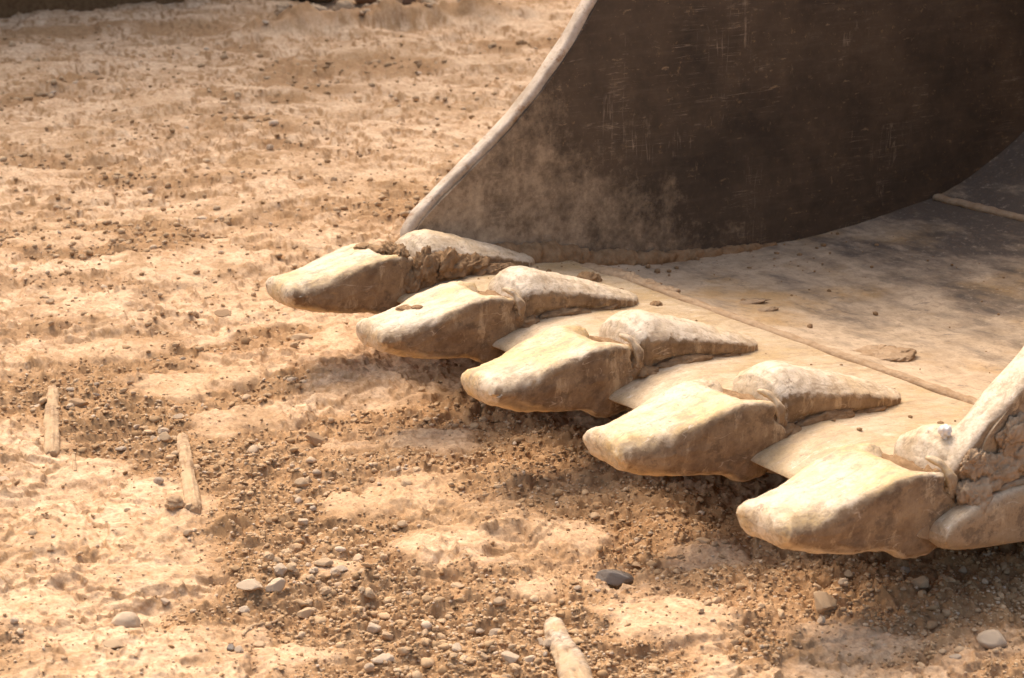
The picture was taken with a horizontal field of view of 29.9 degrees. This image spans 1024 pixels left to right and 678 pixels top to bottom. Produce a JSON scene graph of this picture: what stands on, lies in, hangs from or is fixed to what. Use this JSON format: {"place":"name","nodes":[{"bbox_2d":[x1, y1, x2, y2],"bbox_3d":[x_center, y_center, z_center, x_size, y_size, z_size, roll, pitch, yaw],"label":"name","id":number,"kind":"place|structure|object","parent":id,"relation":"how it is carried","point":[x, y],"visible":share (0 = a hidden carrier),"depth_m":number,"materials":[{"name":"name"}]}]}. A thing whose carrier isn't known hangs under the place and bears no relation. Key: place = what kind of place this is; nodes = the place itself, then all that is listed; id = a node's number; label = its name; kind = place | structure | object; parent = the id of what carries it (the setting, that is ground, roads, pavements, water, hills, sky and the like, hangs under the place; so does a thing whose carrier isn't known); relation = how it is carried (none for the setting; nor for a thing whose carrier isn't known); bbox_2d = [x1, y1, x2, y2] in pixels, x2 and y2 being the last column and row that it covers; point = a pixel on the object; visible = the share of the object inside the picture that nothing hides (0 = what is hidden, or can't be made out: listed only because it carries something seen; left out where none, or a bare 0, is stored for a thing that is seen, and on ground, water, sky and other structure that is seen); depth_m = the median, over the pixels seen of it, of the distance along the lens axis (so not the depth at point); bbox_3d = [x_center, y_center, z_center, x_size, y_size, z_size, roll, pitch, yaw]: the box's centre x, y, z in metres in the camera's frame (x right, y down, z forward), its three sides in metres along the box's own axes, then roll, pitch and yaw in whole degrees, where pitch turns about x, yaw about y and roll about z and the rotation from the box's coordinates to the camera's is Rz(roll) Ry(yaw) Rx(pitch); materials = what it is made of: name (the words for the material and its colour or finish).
{"place":"outdoors","nodes":[
{"label":"outdoors","id":0,"kind":"place"},
{"bbox_2d":[0,0,183,17],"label":"earth bank","id":1,"kind":"structure","parent":0,"point":[9,8],"depth_m":7.26,"materials":[{"name":"soil"}]},
{"bbox_2d":[0,0,1023,677],"bbox_3d":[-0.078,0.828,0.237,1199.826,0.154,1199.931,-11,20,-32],"label":"ground","id":2,"kind":"structure","parent":0,"point":[294,34],"depth_m":2.77,"materials":[{"name":"soil"}]},
{"bbox_2d":[0,476,9,480],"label":"stone","id":3,"kind":"object","parent":2,"relation":"on","point":[3,478],"visible":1,"depth_m":2.48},
{"bbox_2d":[10,617,18,623],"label":"stone","id":4,"kind":"object","parent":2,"relation":"on","point":[14,620],"visible":1,"depth_m":2.03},
{"bbox_2d":[16,628,22,635],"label":"stone","id":5,"kind":"object","parent":2,"relation":"on","point":[19,631],"visible":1,"depth_m":2.01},
{"bbox_2d":[28,529,36,534],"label":"stone","id":6,"kind":"object","parent":2,"relation":"on","point":[32,532],"visible":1,"depth_m":2.30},
{"bbox_2d":[45,298,54,304],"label":"clod","id":7,"kind":"object","parent":2,"relation":"on","point":[49,301],"visible":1,"depth_m":3.27,"materials":[{"name":"beige soil"}]},
{"bbox_2d":[43,385,59,456],"bbox_3d":[-0.650,0.115,2.712,0.024,0.025,0.267,-4,17,-12],"label":"stick","id":8,"kind":"object","parent":2,"relation":"on","point":[51,420],"visible":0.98,"depth_m":2.69,"materials":[{"name":"brown wood"}]},
{"bbox_2d":[71,454,76,470],"bbox_3d":[-0.587,0.165,2.573,0.007,0.011,0.080,-4,17,-13],"label":"stick","id":9,"kind":"object","parent":2,"relation":"on","point":[74,464],"visible":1,"depth_m":2.56,"materials":[{"name":"brown wood"}]},
{"bbox_2d":[67,398,88,406],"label":"stone","id":10,"kind":"object","parent":2,"relation":"on","point":[78,402],"visible":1,"depth_m":2.76,"materials":[{"name":"stone"}]},
{"bbox_2d":[102,639,123,648],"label":"stone","id":11,"kind":"object","parent":2,"relation":"on","point":[114,643],"visible":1,"depth_m":1.99,"materials":[{"name":"stone"}]},
{"bbox_2d":[115,446,126,450],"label":"stone","id":12,"kind":"object","parent":2,"relation":"on","point":[121,448],"visible":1,"depth_m":2.64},
{"bbox_2d":[111,611,140,627],"bbox_3d":[-0.416,0.304,2.066,0.031,0.021,0.027,0,17,0],"label":"stone","id":13,"kind":"object","parent":2,"relation":"on","point":[126,619],"visible":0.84,"depth_m":2.06,"materials":[{"name":"stone"}]},
{"bbox_2d":[153,477,163,483],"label":"stone","id":14,"kind":"object","parent":2,"relation":"on","point":[158,480],"visible":1,"depth_m":2.49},
{"bbox_2d":[158,427,168,433],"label":"stone","id":15,"kind":"object","parent":2,"relation":"on","point":[162,429],"visible":0.73,"depth_m":2.71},
{"bbox_2d":[159,431,171,441],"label":"stone","id":16,"kind":"object","parent":2,"relation":"on","point":[165,436],"visible":1,"depth_m":2.66,"materials":[{"name":"stone"}]},
{"bbox_2d":[160,598,170,604],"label":"stone","id":17,"kind":"object","parent":2,"relation":"on","point":[164,601],"visible":1,"depth_m":2.14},
{"bbox_2d":[170,450,178,456],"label":"stone","id":18,"kind":"object","parent":2,"relation":"on","point":[175,452],"visible":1,"depth_m":2.61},
{"bbox_2d":[164,495,185,510],"bbox_3d":[-0.421,0.205,2.394,0.026,0.020,0.025,0,17,0],"label":"clod","id":19,"kind":"object","parent":2,"relation":"on","point":[174,502],"visible":1,"depth_m":2.39,"materials":[{"name":"soil"}]},
{"bbox_2d":[173,413,183,418],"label":"stone","id":20,"kind":"object","parent":2,"relation":"on","point":[179,416],"visible":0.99,"depth_m":2.77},
{"bbox_2d":[183,528,192,535],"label":"stone","id":21,"kind":"object","parent":2,"relation":"on","point":[188,532],"visible":1,"depth_m":2.32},
{"bbox_2d":[184,503,191,508],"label":"stone","id":22,"kind":"object","parent":2,"relation":"on","point":[188,505],"visible":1,"depth_m":2.38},
{"bbox_2d":[176,433,201,513],"bbox_3d":[-0.429,0.175,2.539,0.022,0.028,0.330,-4,17,-12],"label":"stick","id":23,"kind":"object","parent":2,"relation":"on","point":[191,493],"visible":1,"depth_m":2.51,"materials":[{"name":"brown wood"}]},
{"bbox_2d":[214,309,231,316],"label":"stone","id":24,"kind":"object","parent":2,"relation":"on","point":[223,312],"visible":1,"depth_m":3.22,"materials":[{"name":"stone"}]},
{"bbox_2d":[227,644,234,650],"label":"stone","id":25,"kind":"object","parent":2,"relation":"on","point":[230,647],"visible":1,"depth_m":2.01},
{"bbox_2d":[235,645,243,652],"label":"stone","id":26,"kind":"object","parent":2,"relation":"on","point":[238,648],"visible":1,"depth_m":2.00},
{"bbox_2d":[238,606,249,613],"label":"stone","id":27,"kind":"object","parent":2,"relation":"on","point":[243,609],"visible":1,"depth_m":2.13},
{"bbox_2d":[236,579,262,590],"bbox_3d":[-0.293,0.276,2.150,0.026,0.010,0.024,9,19,28],"label":"stone","id":28,"kind":"object","parent":2,"relation":"on","point":[249,584],"visible":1,"depth_m":2.15,"materials":[{"name":"stone"}]},
{"bbox_2d":[254,641,265,646],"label":"stone","id":29,"kind":"object","parent":2,"relation":"on","point":[260,644],"visible":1,"depth_m":2.04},
{"bbox_2d":[241,615,282,635],"bbox_3d":[-0.274,0.311,2.091,0.010,0.015,0.084,8,18,24],"label":"twig","id":30,"kind":"object","parent":2,"relation":"on","point":[245,630],"visible":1,"depth_m":2.08,"materials":[{"name":"brown wood"}]},
{"bbox_2d":[263,551,274,561],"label":"clod","id":31,"kind":"object","parent":2,"relation":"on","point":[268,556],"visible":1,"depth_m":2.23,"materials":[{"name":"beige soil"}]},
{"bbox_2d":[265,144,273,149],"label":"clod","id":32,"kind":"object","parent":2,"relation":"on","point":[269,147],"visible":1,"depth_m":4.59,"materials":[{"name":"soil"}]},
{"bbox_2d":[265,577,285,591],"bbox_3d":[-0.265,0.277,2.163,0.016,0.015,0.024,9,19,27],"label":"stone","id":33,"kind":"object","parent":2,"relation":"on","point":[278,583],"visible":1,"depth_m":2.16,"materials":[{"name":"stone"}]},
{"bbox_2d":[271,557,281,563],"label":"clod","id":34,"kind":"object","parent":2,"relation":"on","point":[277,559],"visible":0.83,"depth_m":2.24,"materials":[{"name":"beige soil"}]},
{"bbox_2d":[273,563,287,574],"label":"clod","id":35,"kind":"object","parent":2,"relation":"on","point":[280,568],"visible":1,"depth_m":2.20,"materials":[{"name":"soil"}]},
{"bbox_2d":[0,34,561,333],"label":"dirt clods","id":36,"kind":"object","parent":2,"relation":"on","point":[118,175],"visible":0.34,"depth_m":4.29,"materials":[{"name":"soil"}]},
{"bbox_2d":[273,2,288,13],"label":"clod","id":37,"kind":"object","parent":2,"relation":"on","point":[280,7],"visible":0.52,"depth_m":6.63,"materials":[{"name":"beige soil"}]},
{"bbox_2d":[280,549,292,553],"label":"clod","id":38,"kind":"object","parent":2,"relation":"on","point":[284,550],"visible":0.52,"depth_m":2.29,"materials":[{"name":"beige soil"}]},
{"bbox_2d":[285,562,296,571],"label":"clod","id":39,"kind":"object","parent":2,"relation":"on","point":[291,566],"visible":1,"depth_m":2.21,"materials":[{"name":"beige soil"}]},
{"bbox_2d":[289,342,298,347],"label":"clod","id":40,"kind":"object","parent":2,"relation":"on","point":[294,344],"visible":1,"depth_m":3.04,"materials":[{"name":"beige soil"}]},
{"bbox_2d":[288,544,300,551],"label":"clod","id":41,"kind":"object","parent":2,"relation":"on","point":[294,547],"visible":0.7,"depth_m":2.31,"materials":[{"name":"soil"}]},
{"bbox_2d":[290,333,312,340],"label":"stone","id":42,"kind":"object","parent":2,"relation":"on","point":[300,336],"visible":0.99,"depth_m":3.10,"materials":[{"name":"stone"}]},
{"bbox_2d":[294,477,308,486],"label":"stone","id":43,"kind":"object","parent":2,"relation":"on","point":[301,482],"visible":1,"depth_m":2.50,"materials":[{"name":"stone"}]},
{"bbox_2d":[298,518,307,524],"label":"stone","id":44,"kind":"object","parent":2,"relation":"on","point":[302,521],"visible":1,"depth_m":2.38,"materials":[{"name":"stone"}]},
{"bbox_2d":[296,607,314,618],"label":"stone","id":45,"kind":"object","parent":2,"relation":"on","point":[306,612],"visible":0.99,"depth_m":2.14,"materials":[{"name":"stone"}]},
{"bbox_2d":[304,598,312,606],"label":"clod","id":46,"kind":"object","parent":2,"relation":"on","point":[309,601],"visible":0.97,"depth_m":2.16,"materials":[{"name":"beige soil"}]},
{"bbox_2d":[307,574,315,581],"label":"clod","id":47,"kind":"object","parent":2,"relation":"on","point":[311,577],"visible":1,"depth_m":2.21,"materials":[{"name":"beige soil"}]},
{"bbox_2d":[306,431,324,446],"bbox_3d":[-0.277,0.141,2.682,0.029,0.021,0.027,-1,32,-35],"label":"clod","id":48,"kind":"object","parent":2,"relation":"on","point":[314,438],"visible":1,"depth_m":2.67,"materials":[{"name":"soil"}]},
{"bbox_2d":[298,0,332,2],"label":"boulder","id":49,"kind":"object","parent":2,"relation":"on","point":[312,1],"visible":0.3,"depth_m":7.53,"materials":[{"name":"stone"}]},
{"bbox_2d":[312,469,321,474],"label":"stone","id":50,"kind":"object","parent":2,"relation":"on","point":[316,472],"visible":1,"depth_m":2.54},
{"bbox_2d":[311,3,327,10],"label":"clod","id":51,"kind":"object","parent":2,"relation":"on","point":[319,7],"visible":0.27,"depth_m":6.69,"materials":[{"name":"beige soil"}]},
{"bbox_2d":[317,582,326,589],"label":"clod","id":52,"kind":"object","parent":2,"relation":"on","point":[321,586],"visible":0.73,"depth_m":2.19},
{"bbox_2d":[313,557,333,566],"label":"stone","id":53,"kind":"object","parent":2,"relation":"on","point":[325,561],"visible":1,"depth_m":2.23,"materials":[{"name":"stone"}]},
{"bbox_2d":[320,588,328,594],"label":"clod","id":54,"kind":"object","parent":2,"relation":"on","point":[324,591],"visible":1,"depth_m":2.17,"materials":[{"name":"beige soil"}]},
{"bbox_2d":[330,568,340,574],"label":"clod","id":55,"kind":"object","parent":2,"relation":"on","point":[332,570],"visible":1,"depth_m":2.21,"materials":[{"name":"soil"}]},
{"bbox_2d":[334,565,348,571],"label":"stone","id":56,"kind":"object","parent":2,"relation":"on","point":[342,568],"visible":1,"depth_m":2.22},
{"bbox_2d":[332,0,354,10],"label":"rock","id":57,"kind":"object","parent":2,"relation":"on","point":[347,4],"visible":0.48,"depth_m":6.83,"materials":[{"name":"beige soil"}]},
{"bbox_2d":[352,580,358,587],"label":"clod","id":58,"kind":"object","parent":2,"relation":"on","point":[354,584],"visible":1,"depth_m":2.19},
{"bbox_2d":[364,663,373,670],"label":"stone","id":59,"kind":"object","parent":2,"relation":"on","point":[369,666],"visible":1,"depth_m":2.00,"materials":[{"name":"stone"}]},
{"bbox_2d":[363,587,375,598],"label":"stone","id":60,"kind":"object","parent":2,"relation":"on","point":[369,593],"visible":1,"depth_m":2.16,"materials":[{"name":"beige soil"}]},
{"bbox_2d":[367,622,380,632],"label":"stone","id":61,"kind":"object","parent":2,"relation":"on","point":[373,628],"visible":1,"depth_m":2.08,"materials":[{"name":"stone"}]},
{"bbox_2d":[371,653,394,663],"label":"stone","id":62,"kind":"object","parent":2,"relation":"on","point":[379,659],"visible":1,"depth_m":2.02,"materials":[{"name":"stone"}]},
{"bbox_2d":[354,0,415,4],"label":"boulder","id":63,"kind":"object","parent":2,"relation":"on","point":[405,2],"visible":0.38,"depth_m":7.40,"materials":[{"name":"stone"}]},
{"bbox_2d":[381,631,393,640],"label":"stone","id":64,"kind":"object","parent":2,"relation":"on","point":[386,635],"visible":1,"depth_m":2.07,"materials":[{"name":"stone"}]},
{"bbox_2d":[397,520,407,527],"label":"stone","id":65,"kind":"object","parent":2,"relation":"on","point":[402,523],"visible":1,"depth_m":2.37,"materials":[{"name":"stone"}]},
{"bbox_2d":[401,480,411,486],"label":"stone","id":66,"kind":"object","parent":2,"relation":"on","point":[404,483],"visible":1,"depth_m":2.48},
{"bbox_2d":[412,670,422,677],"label":"stone","id":67,"kind":"object","parent":2,"relation":"on","point":[416,674],"visible":1,"depth_m":1.99,"materials":[{"name":"stone"}]},
{"bbox_2d":[422,629,427,635],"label":"stone","id":68,"kind":"object","parent":2,"relation":"on","point":[424,632],"visible":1,"depth_m":2.07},
{"bbox_2d":[416,0,437,4],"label":"rock","id":69,"kind":"object","parent":2,"relation":"on","point":[427,1],"visible":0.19,"depth_m":7.02,"materials":[{"name":"beige stone"}]},
{"bbox_2d":[437,618,446,623],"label":"stone","id":70,"kind":"object","parent":2,"relation":"on","point":[442,621],"visible":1,"depth_m":2.12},
{"bbox_2d":[450,582,463,588],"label":"stone","id":71,"kind":"object","parent":2,"relation":"on","point":[459,585],"visible":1,"depth_m":2.19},
{"bbox_2d":[452,642,461,652],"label":"stone","id":72,"kind":"object","parent":2,"relation":"on","point":[456,646],"visible":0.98,"depth_m":2.04,"materials":[{"name":"stone"}]},
{"bbox_2d":[475,628,484,633],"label":"stone","id":73,"kind":"object","parent":2,"relation":"on","point":[479,630],"visible":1,"depth_m":2.09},
{"bbox_2d":[480,653,487,660],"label":"stone","id":74,"kind":"object","parent":2,"relation":"on","point":[483,655],"visible":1,"depth_m":2.03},
{"bbox_2d":[488,645,497,650],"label":"stone","id":75,"kind":"object","parent":2,"relation":"on","point":[492,648],"visible":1,"depth_m":2.03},
{"bbox_2d":[489,628,501,635],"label":"stone","id":76,"kind":"object","parent":2,"relation":"on","point":[493,631],"visible":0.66,"depth_m":2.09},
{"bbox_2d":[493,597,505,605],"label":"stone","id":77,"kind":"object","parent":2,"relation":"on","point":[498,601],"visible":1,"depth_m":2.12,"materials":[{"name":"stone"}]},
{"bbox_2d":[501,650,519,663],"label":"stone","id":78,"kind":"object","parent":2,"relation":"on","point":[509,657],"visible":0.98,"depth_m":2.01,"materials":[{"name":"stone"}]},
{"bbox_2d":[0,4,1023,677],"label":"soil crumbs","id":79,"kind":"object","parent":2,"relation":"on","point":[428,592],"visible":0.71,"depth_m":2.25,"materials":[{"name":"soil"}]},
{"bbox_2d":[508,644,516,649],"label":"stone","id":80,"kind":"object","parent":2,"relation":"on","point":[511,646],"visible":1,"depth_m":2.02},
{"bbox_2d":[511,666,518,672],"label":"stone","id":81,"kind":"object","parent":2,"relation":"on","point":[514,669],"visible":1,"depth_m":1.99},
{"bbox_2d":[522,655,535,662],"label":"stone","id":82,"kind":"object","parent":2,"relation":"on","point":[530,658],"visible":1,"depth_m":2.01,"materials":[{"name":"stone"}]},
{"bbox_2d":[537,637,543,645],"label":"stone","id":83,"kind":"object","parent":2,"relation":"on","point":[540,640],"visible":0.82,"depth_m":2.05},
{"bbox_2d":[542,638,550,647],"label":"stone","id":84,"kind":"object","parent":2,"relation":"on","point":[546,643],"visible":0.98,"depth_m":2.02,"materials":[{"name":"stone"}]},
{"bbox_2d":[543,617,592,677],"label":"stick","id":85,"kind":"object","parent":2,"relation":"on","point":[568,655],"visible":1,"depth_m":1.99,"materials":[{"name":"brown wood"}]},
{"bbox_2d":[574,585,581,590],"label":"stone","id":86,"kind":"object","parent":2,"relation":"on","point":[577,587],"visible":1,"depth_m":2.17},
{"bbox_2d":[595,569,633,586],"bbox_3d":[0.118,0.275,2.217,0.047,0.018,0.022,6,18,19],"label":"stone","id":87,"kind":"object","parent":2,"relation":"on","point":[614,577],"visible":0.99,"depth_m":2.21,"materials":[{"name":"stone"}]},
{"bbox_2d":[632,561,640,566],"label":"stone","id":88,"kind":"object","parent":2,"relation":"on","point":[635,564],"visible":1,"depth_m":2.28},
{"bbox_2d":[265,0,1023,558],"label":"excavator bucket","id":89,"kind":"object","parent":2,"relation":"on","point":[739,240],"visible":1,"depth_m":3.13,"materials":[{"name":"metal"}]},
{"bbox_2d":[695,537,710,542],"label":"stone","id":90,"kind":"object","parent":2,"relation":"on","point":[703,540],"visible":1,"depth_m":2.33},
{"bbox_2d":[704,601,711,605],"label":"stone","id":91,"kind":"object","parent":2,"relation":"on","point":[707,603],"visible":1,"depth_m":2.10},
{"bbox_2d":[712,597,721,603],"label":"stone","id":92,"kind":"object","parent":2,"relation":"on","point":[716,600],"visible":0.99,"depth_m":2.12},
{"bbox_2d":[744,630,751,635],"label":"stone","id":93,"kind":"object","parent":2,"relation":"on","point":[747,632],"visible":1,"depth_m":2.06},
{"bbox_2d":[747,573,753,578],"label":"stone","id":94,"kind":"object","parent":2,"relation":"on","point":[750,576],"visible":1,"depth_m":2.18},
{"bbox_2d":[757,603,765,608],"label":"stone","id":95,"kind":"object","parent":2,"relation":"on","point":[762,605],"visible":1,"depth_m":2.11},
{"bbox_2d":[778,610,784,618],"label":"stone","id":96,"kind":"object","parent":2,"relation":"on","point":[781,614],"visible":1,"depth_m":2.10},
{"bbox_2d":[813,582,821,589],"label":"stone","id":97,"kind":"object","parent":2,"relation":"on","point":[817,586],"visible":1,"depth_m":2.17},
{"bbox_2d":[817,616,825,623],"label":"stone","id":98,"kind":"object","parent":2,"relation":"on","point":[821,619],"visible":1,"depth_m":2.08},
{"bbox_2d":[813,591,836,612],"bbox_3d":[0.345,0.291,2.109,0.026,0.023,0.024,1,17,2],"label":"stone","id":99,"kind":"object","parent":2,"relation":"on","point":[825,601],"visible":1,"depth_m":2.11,"materials":[{"name":"stone"}]},
{"bbox_2d":[838,578,847,584],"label":"stone","id":100,"kind":"object","parent":2,"relation":"on","point":[841,581],"visible":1,"depth_m":2.16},
{"bbox_2d":[844,569,853,577],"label":"stone","id":101,"kind":"object","parent":2,"relation":"on","point":[848,573],"visible":1,"depth_m":2.21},
{"bbox_2d":[900,566,909,572],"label":"stone","id":102,"kind":"object","parent":2,"relation":"on","point":[907,569],"visible":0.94,"depth_m":2.23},
{"bbox_2d":[911,575,928,588],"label":"stone","id":103,"kind":"object","parent":2,"relation":"on","point":[921,582],"visible":1,"depth_m":2.16,"materials":[{"name":"stone"}]},
{"bbox_2d":[938,649,946,654],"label":"stone","id":104,"kind":"object","parent":2,"relation":"on","point":[942,651],"visible":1,"depth_m":2.02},
{"bbox_2d":[938,574,947,580],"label":"stone","id":105,"kind":"object","parent":2,"relation":"on","point":[943,576],"visible":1,"depth_m":2.17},
{"bbox_2d":[949,653,961,658],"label":"stone","id":106,"kind":"object","parent":2,"relation":"on","point":[956,656],"visible":1,"depth_m":1.99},
{"bbox_2d":[954,646,964,653],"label":"stone","id":107,"kind":"object","parent":2,"relation":"on","point":[957,649],"visible":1,"depth_m":2.01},
{"bbox_2d":[959,565,966,573],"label":"stone","id":108,"kind":"object","parent":2,"relation":"on","point":[962,570],"visible":1,"depth_m":2.23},
{"bbox_2d":[976,629,1007,649],"bbox_3d":[0.509,0.319,2.036,0.033,0.021,0.027,0,17,0],"label":"stone","id":109,"kind":"object","parent":2,"relation":"on","point":[991,639],"visible":0.99,"depth_m":2.03,"materials":[{"name":"stone"}]},
{"bbox_2d":[1000,562,1006,569],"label":"stone","id":110,"kind":"object","parent":2,"relation":"on","point":[1003,566],"visible":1,"depth_m":2.22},
{"bbox_2d":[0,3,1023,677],"bbox_3d":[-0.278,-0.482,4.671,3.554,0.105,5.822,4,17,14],"label":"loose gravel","id":111,"kind":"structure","parent":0,"point":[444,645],"depth_m":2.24,"materials":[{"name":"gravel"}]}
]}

